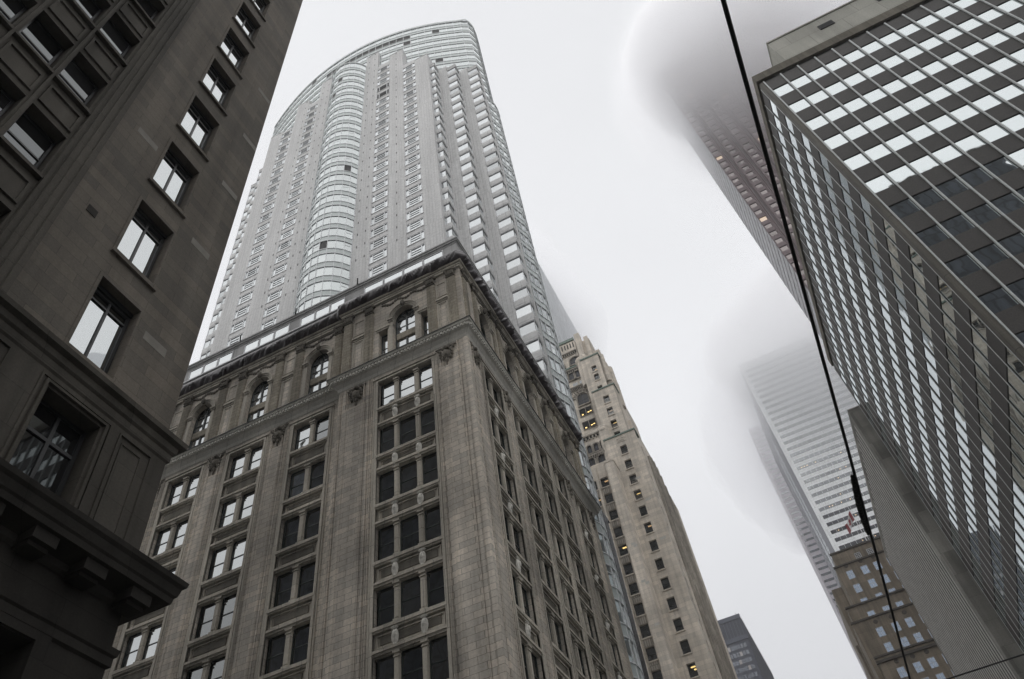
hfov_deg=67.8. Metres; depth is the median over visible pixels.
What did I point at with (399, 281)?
roof parapet
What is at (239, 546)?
window
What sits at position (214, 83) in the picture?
window
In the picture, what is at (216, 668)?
window
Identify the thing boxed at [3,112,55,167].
window
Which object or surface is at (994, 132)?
window
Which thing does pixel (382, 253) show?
window
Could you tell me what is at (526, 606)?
window
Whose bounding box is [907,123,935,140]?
window
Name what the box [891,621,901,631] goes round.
window
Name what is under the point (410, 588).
window
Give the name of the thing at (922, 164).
window
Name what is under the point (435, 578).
window
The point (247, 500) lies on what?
window
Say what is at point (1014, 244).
window
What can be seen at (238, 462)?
window
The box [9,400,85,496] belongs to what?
window
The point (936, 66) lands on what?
window
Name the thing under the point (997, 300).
window
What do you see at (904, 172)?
window
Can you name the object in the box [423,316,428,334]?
window
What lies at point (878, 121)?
window
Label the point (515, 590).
window
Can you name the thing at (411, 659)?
window
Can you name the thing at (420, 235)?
window
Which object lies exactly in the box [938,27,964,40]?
window
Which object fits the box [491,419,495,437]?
window
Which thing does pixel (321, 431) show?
window
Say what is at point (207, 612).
window
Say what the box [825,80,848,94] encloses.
window
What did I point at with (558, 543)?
window
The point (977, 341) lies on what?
window
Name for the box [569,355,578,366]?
arched window
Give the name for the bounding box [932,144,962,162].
window
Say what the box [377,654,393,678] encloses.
window
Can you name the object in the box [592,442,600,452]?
arched window
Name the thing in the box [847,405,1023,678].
louvred concrete building
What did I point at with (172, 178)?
window
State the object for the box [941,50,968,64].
window
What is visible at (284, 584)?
window
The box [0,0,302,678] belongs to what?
limestone office building
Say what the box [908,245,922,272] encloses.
window
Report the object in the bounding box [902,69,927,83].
window
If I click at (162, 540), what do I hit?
window
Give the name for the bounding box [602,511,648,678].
slim annex building
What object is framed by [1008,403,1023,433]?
window
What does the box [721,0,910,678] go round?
overhead cable
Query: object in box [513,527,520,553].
window
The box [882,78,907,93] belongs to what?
window
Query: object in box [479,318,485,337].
arched window
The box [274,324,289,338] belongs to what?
rooftop window
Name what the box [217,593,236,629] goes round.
window
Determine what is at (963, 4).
window
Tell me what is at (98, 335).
window
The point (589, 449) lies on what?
arched window
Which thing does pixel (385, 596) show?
window
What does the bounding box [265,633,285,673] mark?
window
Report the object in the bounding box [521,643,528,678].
window
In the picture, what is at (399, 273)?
rooftop window
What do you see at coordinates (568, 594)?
window
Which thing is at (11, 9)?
window
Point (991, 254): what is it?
window
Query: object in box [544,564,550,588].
window
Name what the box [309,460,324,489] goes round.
window
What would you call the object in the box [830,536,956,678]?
brown stone tower
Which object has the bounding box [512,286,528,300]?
window
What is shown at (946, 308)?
window
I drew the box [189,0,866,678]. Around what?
sky
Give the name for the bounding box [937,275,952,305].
window
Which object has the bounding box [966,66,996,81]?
window
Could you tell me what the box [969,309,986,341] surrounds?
window
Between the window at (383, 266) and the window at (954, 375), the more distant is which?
the window at (383, 266)
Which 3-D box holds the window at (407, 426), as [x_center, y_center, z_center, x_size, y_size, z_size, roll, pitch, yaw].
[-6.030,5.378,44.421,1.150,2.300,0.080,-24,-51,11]
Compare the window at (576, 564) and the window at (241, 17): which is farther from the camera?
the window at (576, 564)
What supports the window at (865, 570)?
in the brown stone tower at (860, 597)
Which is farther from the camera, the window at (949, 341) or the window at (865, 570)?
the window at (865, 570)
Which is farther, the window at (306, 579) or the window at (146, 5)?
the window at (306, 579)
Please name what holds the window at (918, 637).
in the brown stone tower at (860, 597)
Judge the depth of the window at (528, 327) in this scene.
76.67 m
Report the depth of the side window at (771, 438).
380.83 m
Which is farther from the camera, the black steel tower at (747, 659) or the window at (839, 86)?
the black steel tower at (747, 659)
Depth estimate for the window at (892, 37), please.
64.34 m
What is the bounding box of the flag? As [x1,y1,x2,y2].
[845,511,853,533]
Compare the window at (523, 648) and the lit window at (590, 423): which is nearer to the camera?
the window at (523, 648)
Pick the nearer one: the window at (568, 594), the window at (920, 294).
the window at (568, 594)
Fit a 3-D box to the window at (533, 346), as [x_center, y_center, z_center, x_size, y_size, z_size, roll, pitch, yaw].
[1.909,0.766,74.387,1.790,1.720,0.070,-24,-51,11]
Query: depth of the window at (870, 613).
169.88 m
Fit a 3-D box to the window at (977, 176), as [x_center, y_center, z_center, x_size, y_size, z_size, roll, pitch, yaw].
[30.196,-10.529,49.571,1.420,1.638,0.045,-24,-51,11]
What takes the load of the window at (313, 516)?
in the stone office building at (392, 484)
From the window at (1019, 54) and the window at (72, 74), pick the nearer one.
the window at (72, 74)
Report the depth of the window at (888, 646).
163.03 m
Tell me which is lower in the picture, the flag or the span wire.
the span wire
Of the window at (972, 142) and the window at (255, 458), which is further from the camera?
the window at (972, 142)
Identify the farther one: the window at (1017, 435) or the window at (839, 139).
the window at (839, 139)
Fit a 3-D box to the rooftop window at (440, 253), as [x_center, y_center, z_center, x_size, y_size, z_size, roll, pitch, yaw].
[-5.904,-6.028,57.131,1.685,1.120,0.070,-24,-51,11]
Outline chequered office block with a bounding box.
[752,0,1023,652]
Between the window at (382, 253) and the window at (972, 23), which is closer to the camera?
the window at (972, 23)
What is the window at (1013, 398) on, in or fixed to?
in the chequered office block
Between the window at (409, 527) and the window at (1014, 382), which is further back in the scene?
the window at (1014, 382)
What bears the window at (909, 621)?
in the brown stone tower at (860, 597)
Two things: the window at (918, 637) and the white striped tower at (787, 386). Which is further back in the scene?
the white striped tower at (787, 386)
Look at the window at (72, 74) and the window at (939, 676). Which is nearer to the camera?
the window at (72, 74)
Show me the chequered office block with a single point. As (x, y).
(894, 131)
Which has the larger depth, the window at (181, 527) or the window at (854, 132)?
the window at (854, 132)
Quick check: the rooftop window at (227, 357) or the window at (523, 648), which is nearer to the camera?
the window at (523, 648)
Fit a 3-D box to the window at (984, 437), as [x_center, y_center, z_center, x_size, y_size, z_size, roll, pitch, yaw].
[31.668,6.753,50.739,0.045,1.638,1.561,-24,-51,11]
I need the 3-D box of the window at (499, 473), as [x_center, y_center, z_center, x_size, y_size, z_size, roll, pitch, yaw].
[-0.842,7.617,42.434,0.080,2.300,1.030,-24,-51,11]
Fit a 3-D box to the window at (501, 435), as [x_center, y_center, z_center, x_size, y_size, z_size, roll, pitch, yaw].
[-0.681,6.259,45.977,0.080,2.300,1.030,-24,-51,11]
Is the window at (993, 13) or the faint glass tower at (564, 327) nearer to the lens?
the window at (993, 13)
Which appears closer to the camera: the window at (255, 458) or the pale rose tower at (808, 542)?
the window at (255, 458)
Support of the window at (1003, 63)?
in the chequered office block
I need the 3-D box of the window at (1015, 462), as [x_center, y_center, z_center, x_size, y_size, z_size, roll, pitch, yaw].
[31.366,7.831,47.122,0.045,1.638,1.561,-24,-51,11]
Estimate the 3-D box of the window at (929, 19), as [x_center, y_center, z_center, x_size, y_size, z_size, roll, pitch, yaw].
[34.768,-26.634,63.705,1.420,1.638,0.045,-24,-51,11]
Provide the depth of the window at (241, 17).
35.28 m
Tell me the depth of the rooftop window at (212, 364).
61.16 m
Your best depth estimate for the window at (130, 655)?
42.80 m
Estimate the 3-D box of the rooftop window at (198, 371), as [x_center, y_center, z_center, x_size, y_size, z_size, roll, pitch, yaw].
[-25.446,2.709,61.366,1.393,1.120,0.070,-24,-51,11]
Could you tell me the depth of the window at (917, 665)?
156.48 m
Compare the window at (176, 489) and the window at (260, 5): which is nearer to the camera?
the window at (260, 5)
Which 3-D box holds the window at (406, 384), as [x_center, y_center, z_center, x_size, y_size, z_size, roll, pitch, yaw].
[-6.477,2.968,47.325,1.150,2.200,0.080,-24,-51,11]
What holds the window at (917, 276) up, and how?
in the chequered office block
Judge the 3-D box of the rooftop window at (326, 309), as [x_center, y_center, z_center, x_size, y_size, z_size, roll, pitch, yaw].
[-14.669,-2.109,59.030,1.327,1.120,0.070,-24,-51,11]
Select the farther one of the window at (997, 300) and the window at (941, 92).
the window at (941, 92)
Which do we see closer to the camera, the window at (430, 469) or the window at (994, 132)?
the window at (430, 469)
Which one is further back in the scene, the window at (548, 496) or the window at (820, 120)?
the window at (820, 120)
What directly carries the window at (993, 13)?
in the chequered office block
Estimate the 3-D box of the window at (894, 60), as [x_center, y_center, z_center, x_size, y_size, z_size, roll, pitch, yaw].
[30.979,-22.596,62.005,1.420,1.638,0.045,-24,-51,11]
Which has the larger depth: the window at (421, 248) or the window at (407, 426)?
the window at (421, 248)
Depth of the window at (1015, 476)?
48.36 m
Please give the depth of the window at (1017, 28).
58.02 m
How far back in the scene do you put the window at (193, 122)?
26.59 m
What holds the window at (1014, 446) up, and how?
in the chequered office block
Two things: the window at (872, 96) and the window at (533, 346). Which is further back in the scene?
the window at (533, 346)
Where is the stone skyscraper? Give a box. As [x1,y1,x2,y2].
[559,333,737,678]
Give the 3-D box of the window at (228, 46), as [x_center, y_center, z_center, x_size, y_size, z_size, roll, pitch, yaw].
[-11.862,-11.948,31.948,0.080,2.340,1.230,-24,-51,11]
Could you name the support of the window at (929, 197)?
in the chequered office block
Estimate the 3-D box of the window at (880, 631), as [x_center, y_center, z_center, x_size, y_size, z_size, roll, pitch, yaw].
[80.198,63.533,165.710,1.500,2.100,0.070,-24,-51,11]
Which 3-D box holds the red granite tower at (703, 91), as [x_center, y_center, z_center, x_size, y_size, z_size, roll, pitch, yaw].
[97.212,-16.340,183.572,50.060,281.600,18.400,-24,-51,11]
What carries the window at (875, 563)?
in the brown stone tower at (860, 597)
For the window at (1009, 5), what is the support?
in the chequered office block
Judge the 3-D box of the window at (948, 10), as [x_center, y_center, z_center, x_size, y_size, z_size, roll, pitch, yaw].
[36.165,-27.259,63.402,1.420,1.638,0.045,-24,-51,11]
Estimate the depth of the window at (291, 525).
43.62 m
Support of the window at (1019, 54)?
in the chequered office block
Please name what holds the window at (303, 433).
in the stone office building at (392, 484)
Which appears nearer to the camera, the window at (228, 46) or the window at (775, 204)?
the window at (228, 46)
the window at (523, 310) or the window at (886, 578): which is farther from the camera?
the window at (886, 578)
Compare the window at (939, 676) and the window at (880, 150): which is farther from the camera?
the window at (939, 676)
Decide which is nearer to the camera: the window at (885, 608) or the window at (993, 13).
the window at (993, 13)
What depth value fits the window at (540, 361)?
72.17 m
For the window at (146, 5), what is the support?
in the limestone office building at (130, 132)
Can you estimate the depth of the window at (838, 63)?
65.25 m
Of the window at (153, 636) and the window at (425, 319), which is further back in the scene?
the window at (425, 319)
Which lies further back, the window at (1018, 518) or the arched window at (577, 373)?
the arched window at (577, 373)
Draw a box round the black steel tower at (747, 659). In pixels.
[718,613,773,678]
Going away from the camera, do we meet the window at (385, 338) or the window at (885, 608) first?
the window at (385, 338)
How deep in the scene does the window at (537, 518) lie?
46.30 m
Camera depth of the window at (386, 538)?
39.28 m
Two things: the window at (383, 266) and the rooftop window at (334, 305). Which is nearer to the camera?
the rooftop window at (334, 305)
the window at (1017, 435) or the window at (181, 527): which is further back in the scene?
the window at (181, 527)
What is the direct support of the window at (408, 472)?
in the stone office building at (392, 484)
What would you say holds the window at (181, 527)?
in the stone office building at (392, 484)
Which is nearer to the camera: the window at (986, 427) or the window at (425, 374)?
the window at (425, 374)
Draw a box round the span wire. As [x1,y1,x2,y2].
[946,653,1023,678]
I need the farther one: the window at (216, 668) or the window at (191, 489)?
the window at (191, 489)
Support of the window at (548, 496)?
in the stone office building at (392, 484)
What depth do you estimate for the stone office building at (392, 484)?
44.06 m
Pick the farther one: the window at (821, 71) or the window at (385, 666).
the window at (821, 71)
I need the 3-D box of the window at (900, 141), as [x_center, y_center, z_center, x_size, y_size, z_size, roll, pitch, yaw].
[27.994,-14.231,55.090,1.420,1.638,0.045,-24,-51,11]
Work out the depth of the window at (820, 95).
63.25 m
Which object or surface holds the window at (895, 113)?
in the chequered office block
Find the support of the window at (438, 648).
in the stone office building at (392, 484)
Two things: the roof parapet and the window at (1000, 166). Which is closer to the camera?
the window at (1000, 166)
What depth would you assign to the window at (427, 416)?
44.29 m
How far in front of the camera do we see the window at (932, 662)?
155.91 m
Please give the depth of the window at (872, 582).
174.82 m
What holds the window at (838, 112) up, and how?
in the chequered office block
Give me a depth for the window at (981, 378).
46.81 m
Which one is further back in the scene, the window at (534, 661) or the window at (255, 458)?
the window at (255, 458)
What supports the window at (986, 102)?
in the chequered office block
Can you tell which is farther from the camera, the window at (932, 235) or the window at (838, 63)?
the window at (838, 63)
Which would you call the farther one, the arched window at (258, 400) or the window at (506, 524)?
the arched window at (258, 400)
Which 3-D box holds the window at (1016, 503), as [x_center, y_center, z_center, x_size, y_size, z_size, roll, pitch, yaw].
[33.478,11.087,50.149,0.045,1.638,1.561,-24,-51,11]
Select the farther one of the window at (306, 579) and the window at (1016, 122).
the window at (1016, 122)
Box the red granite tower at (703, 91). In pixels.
[655,10,821,338]
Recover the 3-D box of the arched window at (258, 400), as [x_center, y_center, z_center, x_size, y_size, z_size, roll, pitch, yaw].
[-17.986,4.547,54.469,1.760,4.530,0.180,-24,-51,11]
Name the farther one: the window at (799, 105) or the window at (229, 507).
the window at (799, 105)
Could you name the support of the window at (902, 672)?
in the brown stone tower at (860, 597)
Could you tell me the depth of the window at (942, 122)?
54.50 m
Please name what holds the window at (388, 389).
in the stone office building at (392, 484)
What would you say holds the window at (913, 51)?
in the chequered office block
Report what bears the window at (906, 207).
in the chequered office block
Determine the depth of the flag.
189.09 m
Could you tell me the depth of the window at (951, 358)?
50.43 m
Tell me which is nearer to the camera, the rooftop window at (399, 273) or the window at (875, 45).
the rooftop window at (399, 273)
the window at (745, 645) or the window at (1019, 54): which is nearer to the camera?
the window at (1019, 54)
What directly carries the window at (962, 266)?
in the chequered office block
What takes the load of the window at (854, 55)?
in the chequered office block
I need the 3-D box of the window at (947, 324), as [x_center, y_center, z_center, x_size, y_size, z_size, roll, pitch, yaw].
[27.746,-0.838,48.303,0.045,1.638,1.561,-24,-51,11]
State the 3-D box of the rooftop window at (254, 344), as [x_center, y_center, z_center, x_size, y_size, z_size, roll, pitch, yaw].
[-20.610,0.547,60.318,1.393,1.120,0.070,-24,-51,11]
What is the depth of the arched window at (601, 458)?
157.40 m
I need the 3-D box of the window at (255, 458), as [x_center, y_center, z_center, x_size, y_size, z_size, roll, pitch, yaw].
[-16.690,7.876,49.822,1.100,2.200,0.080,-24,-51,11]
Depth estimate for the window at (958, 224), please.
47.58 m
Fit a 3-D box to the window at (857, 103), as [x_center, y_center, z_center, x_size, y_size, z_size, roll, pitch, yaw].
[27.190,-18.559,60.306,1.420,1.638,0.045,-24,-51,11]
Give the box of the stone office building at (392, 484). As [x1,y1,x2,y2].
[102,236,633,678]
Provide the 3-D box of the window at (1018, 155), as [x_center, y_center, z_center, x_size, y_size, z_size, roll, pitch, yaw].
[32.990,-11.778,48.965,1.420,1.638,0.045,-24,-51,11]
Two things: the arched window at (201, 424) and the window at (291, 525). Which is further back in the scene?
the arched window at (201, 424)
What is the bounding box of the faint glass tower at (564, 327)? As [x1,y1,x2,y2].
[537,261,577,342]
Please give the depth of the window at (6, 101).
18.69 m
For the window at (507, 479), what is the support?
in the stone office building at (392, 484)
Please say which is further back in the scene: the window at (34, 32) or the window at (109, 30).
the window at (109, 30)
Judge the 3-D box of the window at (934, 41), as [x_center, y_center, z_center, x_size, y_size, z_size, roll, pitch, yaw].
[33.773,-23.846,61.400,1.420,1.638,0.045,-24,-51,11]
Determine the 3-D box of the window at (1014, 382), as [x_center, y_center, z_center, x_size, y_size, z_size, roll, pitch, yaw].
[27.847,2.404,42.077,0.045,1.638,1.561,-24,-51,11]
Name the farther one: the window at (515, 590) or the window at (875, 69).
the window at (875, 69)
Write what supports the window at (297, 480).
in the stone office building at (392, 484)
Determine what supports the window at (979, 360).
in the chequered office block
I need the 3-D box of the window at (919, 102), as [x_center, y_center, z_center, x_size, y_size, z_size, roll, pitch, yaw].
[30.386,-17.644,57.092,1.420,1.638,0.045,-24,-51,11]
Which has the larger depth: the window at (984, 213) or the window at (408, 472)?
the window at (984, 213)
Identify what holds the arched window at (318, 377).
in the stone office building at (392, 484)
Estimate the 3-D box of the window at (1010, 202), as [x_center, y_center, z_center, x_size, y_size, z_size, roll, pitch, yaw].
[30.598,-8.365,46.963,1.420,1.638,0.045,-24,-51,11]
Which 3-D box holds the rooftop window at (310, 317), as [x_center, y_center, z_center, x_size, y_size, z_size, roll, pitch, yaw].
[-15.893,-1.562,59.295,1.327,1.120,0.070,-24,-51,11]
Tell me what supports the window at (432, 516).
in the stone office building at (392, 484)
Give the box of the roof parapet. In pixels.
[179,249,582,441]
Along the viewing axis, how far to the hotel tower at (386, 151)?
105.15 m
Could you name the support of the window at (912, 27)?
in the chequered office block
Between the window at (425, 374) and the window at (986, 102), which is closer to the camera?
the window at (425, 374)
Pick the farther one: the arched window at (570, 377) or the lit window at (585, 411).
the arched window at (570, 377)
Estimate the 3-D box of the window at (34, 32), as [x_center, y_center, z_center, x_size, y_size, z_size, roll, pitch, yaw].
[-12.940,-7.966,20.718,0.080,2.020,1.040,-24,-51,11]
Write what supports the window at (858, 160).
in the chequered office block
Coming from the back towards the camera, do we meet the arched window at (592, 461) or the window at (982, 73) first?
the arched window at (592, 461)
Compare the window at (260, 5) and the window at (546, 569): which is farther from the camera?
the window at (546, 569)
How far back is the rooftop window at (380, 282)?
58.32 m
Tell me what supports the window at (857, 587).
in the brown stone tower at (860, 597)
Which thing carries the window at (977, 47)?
in the chequered office block
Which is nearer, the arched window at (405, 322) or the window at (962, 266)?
the window at (962, 266)
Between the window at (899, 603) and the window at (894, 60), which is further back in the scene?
the window at (899, 603)
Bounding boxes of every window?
[0,0,27,22]
[0,87,14,116]
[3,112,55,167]
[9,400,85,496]
[19,17,63,65]
[59,59,97,104]
[69,289,129,373]
[75,0,102,20]
[100,19,130,56]
[117,211,164,277]
[121,631,142,667]
[137,0,157,18]
[142,624,161,659]
[153,151,190,205]
[153,527,170,556]
[167,481,183,506]
[171,519,188,548]
[181,104,211,149]
[185,474,199,498]
[188,365,203,379]
[188,407,210,448]
[195,602,215,638]
[202,358,218,372]
[203,66,228,105]
[208,546,226,579]
[208,656,225,678]
[217,351,233,365]
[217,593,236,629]
[219,499,235,527]
[221,35,242,68]
[229,537,246,570]
[230,453,244,478]
[235,8,254,38]
[238,490,254,519]
[243,338,259,352]
[247,381,268,421]
[248,445,262,470]
[253,0,264,12]
[258,331,274,345]
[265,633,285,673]
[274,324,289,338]
[274,570,292,606]
[282,515,299,548]
[289,469,304,497]
[290,623,309,664]
[295,424,309,449]
[297,561,315,597]
[300,312,314,325]
[304,506,320,539]
[308,353,328,393]
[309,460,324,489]
[314,416,328,440]
[315,304,329,318]
[330,297,345,311]
[364,279,383,292]
[368,261,386,277]
[369,248,386,263]
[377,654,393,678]
[378,585,393,625]
[379,524,393,559]
[380,470,393,502]
[381,425,393,452]
[382,334,387,354]
[382,382,393,405]
[384,269,402,283]
[396,308,415,347]
[399,373,414,397]
[400,415,415,444]
[400,460,416,493]
[400,514,418,551]
[401,575,420,617]
[401,644,422,678]
[403,260,422,273]
[407,230,424,245]
[407,243,425,259]
[419,364,432,388]
[421,407,434,434]
[422,452,437,484]
[423,250,442,264]
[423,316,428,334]
[424,505,440,541]
[427,566,444,606]
[429,635,448,678]
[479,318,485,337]
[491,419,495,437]
[493,388,498,404]
[497,464,501,485]
[499,430,504,449]
[504,516,509,541]
[505,474,512,498]
[509,270,524,285]
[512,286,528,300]
[512,576,518,605]
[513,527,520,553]
[515,302,532,318]
[519,320,536,336]
[521,586,529,617]
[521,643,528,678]
[526,338,540,352]
[527,467,532,486]
[531,653,538,678]
[535,512,541,534]
[536,358,545,370]
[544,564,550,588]
[548,496,553,514]
[554,622,562,652]
[557,540,562,560]
[567,372,576,382]
[567,591,573,615]
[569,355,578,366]
[573,369,580,378]
[576,391,590,407]
[576,564,581,584]
[578,405,593,417]
[578,648,585,676]
[582,417,596,430]
[586,444,593,455]
[587,615,593,638]
[589,457,596,466]
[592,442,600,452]
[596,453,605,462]
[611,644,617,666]
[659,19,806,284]
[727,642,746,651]
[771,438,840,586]
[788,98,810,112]
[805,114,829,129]
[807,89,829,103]
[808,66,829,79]
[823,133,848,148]
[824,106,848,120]
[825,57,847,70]
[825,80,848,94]
[843,49,865,61]
[843,72,867,85]
[843,97,867,111]
[843,123,869,139]
[843,153,870,169]
[846,570,855,578]
[853,583,862,592]
[860,565,870,574]
[861,40,883,53]
[861,63,886,76]
[862,88,887,102]
[863,114,890,130]
[864,143,891,160]
[865,174,894,192]
[867,578,877,587]
[867,610,874,615]
[872,561,882,569]
[875,626,885,636]
[879,31,902,44]
[880,54,905,67]
[880,574,890,582]
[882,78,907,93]
[882,605,889,610]
[884,105,910,120]
[884,642,893,651]
[885,133,913,150]
[887,164,917,182]
[889,198,920,218]
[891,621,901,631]
[895,600,903,606]
[896,666,907,677]
[898,22,921,35]
[899,45,924,58]
[900,636,909,646]
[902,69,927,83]
[903,95,931,111]
[904,617,915,627]
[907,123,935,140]
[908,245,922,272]
[909,154,940,172]
[911,264,925,291]
[912,188,944,207]
[912,661,924,672]
[913,632,923,642]
[914,282,927,308]
[915,224,950,246]
[916,14,940,26]
[918,36,943,49]
[921,60,948,74]
[925,86,953,101]
[927,657,938,668]
[928,114,958,130]
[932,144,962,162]
[935,5,958,17]
[935,177,969,197]
[936,672,945,678]
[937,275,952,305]
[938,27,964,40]
[939,294,954,323]
[940,214,975,235]
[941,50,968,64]
[942,313,956,340]
[944,254,982,277]
[944,330,958,357]
[945,76,974,91]
[946,347,959,373]
[948,363,961,389]
[950,104,980,120]
[953,0,978,8]
[954,134,986,152]
[958,17,983,30]
[959,167,993,186]
[962,41,990,55]
[964,203,1001,224]
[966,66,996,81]
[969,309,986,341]
[971,243,1009,266]
[971,328,987,359]
[972,93,1002,110]
[973,347,988,377]
[974,364,989,393]
[976,381,991,410]
[977,8,1004,21]
[977,124,1010,141]
[977,397,992,426]
[978,287,1019,313]
[978,412,993,441]
[980,428,994,455]
[982,31,1011,45]
[983,156,1018,176]
[987,56,1018,71]
[990,192,1023,213]
[994,83,1023,99]
[997,0,1023,11]
[997,232,1023,255]
[1001,113,1023,131]
[1002,21,1023,35]
[1005,278,1023,301]
[1006,347,1023,381]
[1007,367,1023,399]
[1007,385,1023,416]
[1008,148,1023,165]
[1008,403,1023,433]
[1009,48,1023,61]
[1009,420,1023,448]
[1010,436,1023,463]
[1011,452,1023,478]
[1011,466,1023,491]
[1012,481,1023,504]
[1013,495,1023,517]
[1013,507,1023,529]
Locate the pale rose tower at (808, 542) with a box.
[748,424,866,677]
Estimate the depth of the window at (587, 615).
47.56 m
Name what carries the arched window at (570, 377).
in the stone skyscraper
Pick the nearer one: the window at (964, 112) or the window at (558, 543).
the window at (558, 543)
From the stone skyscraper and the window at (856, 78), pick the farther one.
the stone skyscraper
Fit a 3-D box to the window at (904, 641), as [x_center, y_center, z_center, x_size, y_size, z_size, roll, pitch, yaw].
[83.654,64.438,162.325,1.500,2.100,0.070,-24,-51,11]
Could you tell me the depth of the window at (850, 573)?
178.23 m
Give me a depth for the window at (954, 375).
51.44 m
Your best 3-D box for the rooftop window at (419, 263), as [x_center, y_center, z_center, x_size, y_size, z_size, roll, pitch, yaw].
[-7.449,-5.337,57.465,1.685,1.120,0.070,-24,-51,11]
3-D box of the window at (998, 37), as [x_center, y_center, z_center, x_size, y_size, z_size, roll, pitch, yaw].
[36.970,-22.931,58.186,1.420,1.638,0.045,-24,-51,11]
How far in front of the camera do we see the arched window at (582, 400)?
176.11 m
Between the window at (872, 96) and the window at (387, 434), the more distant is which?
the window at (872, 96)
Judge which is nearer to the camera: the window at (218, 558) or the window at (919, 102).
the window at (218, 558)
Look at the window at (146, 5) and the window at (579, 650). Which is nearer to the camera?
the window at (146, 5)
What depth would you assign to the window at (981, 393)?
47.82 m
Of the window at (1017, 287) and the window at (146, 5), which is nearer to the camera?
the window at (146, 5)
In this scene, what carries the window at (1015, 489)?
in the chequered office block
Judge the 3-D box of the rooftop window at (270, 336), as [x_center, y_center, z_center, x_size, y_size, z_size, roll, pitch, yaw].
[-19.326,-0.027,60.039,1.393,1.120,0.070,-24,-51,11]
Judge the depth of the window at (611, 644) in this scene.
50.26 m
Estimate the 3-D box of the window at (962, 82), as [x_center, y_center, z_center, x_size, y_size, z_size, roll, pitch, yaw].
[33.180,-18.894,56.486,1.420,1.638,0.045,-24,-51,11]
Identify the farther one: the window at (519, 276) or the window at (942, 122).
the window at (519, 276)
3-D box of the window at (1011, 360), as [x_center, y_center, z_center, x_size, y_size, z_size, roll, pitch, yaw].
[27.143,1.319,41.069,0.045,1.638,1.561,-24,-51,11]
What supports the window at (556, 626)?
in the stone office building at (392, 484)
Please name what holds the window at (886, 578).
in the brown stone tower at (860, 597)
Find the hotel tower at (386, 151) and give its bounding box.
[200,19,644,678]
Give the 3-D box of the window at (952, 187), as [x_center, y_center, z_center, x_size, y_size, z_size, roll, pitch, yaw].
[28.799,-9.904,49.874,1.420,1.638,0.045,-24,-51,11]
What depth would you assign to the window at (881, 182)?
53.11 m
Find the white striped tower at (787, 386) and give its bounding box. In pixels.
[738,334,879,587]
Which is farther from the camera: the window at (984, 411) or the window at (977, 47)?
the window at (977, 47)
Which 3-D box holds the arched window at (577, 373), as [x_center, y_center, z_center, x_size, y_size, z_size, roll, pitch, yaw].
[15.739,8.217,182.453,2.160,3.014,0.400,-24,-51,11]
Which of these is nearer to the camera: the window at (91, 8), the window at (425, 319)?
the window at (91, 8)
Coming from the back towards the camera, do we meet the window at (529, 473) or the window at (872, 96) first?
the window at (872, 96)
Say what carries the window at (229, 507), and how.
in the stone office building at (392, 484)
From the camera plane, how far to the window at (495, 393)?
49.52 m
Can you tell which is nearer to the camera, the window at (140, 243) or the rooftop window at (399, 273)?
the window at (140, 243)
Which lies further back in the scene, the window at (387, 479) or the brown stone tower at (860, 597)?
the brown stone tower at (860, 597)
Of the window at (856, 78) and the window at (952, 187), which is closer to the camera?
the window at (952, 187)

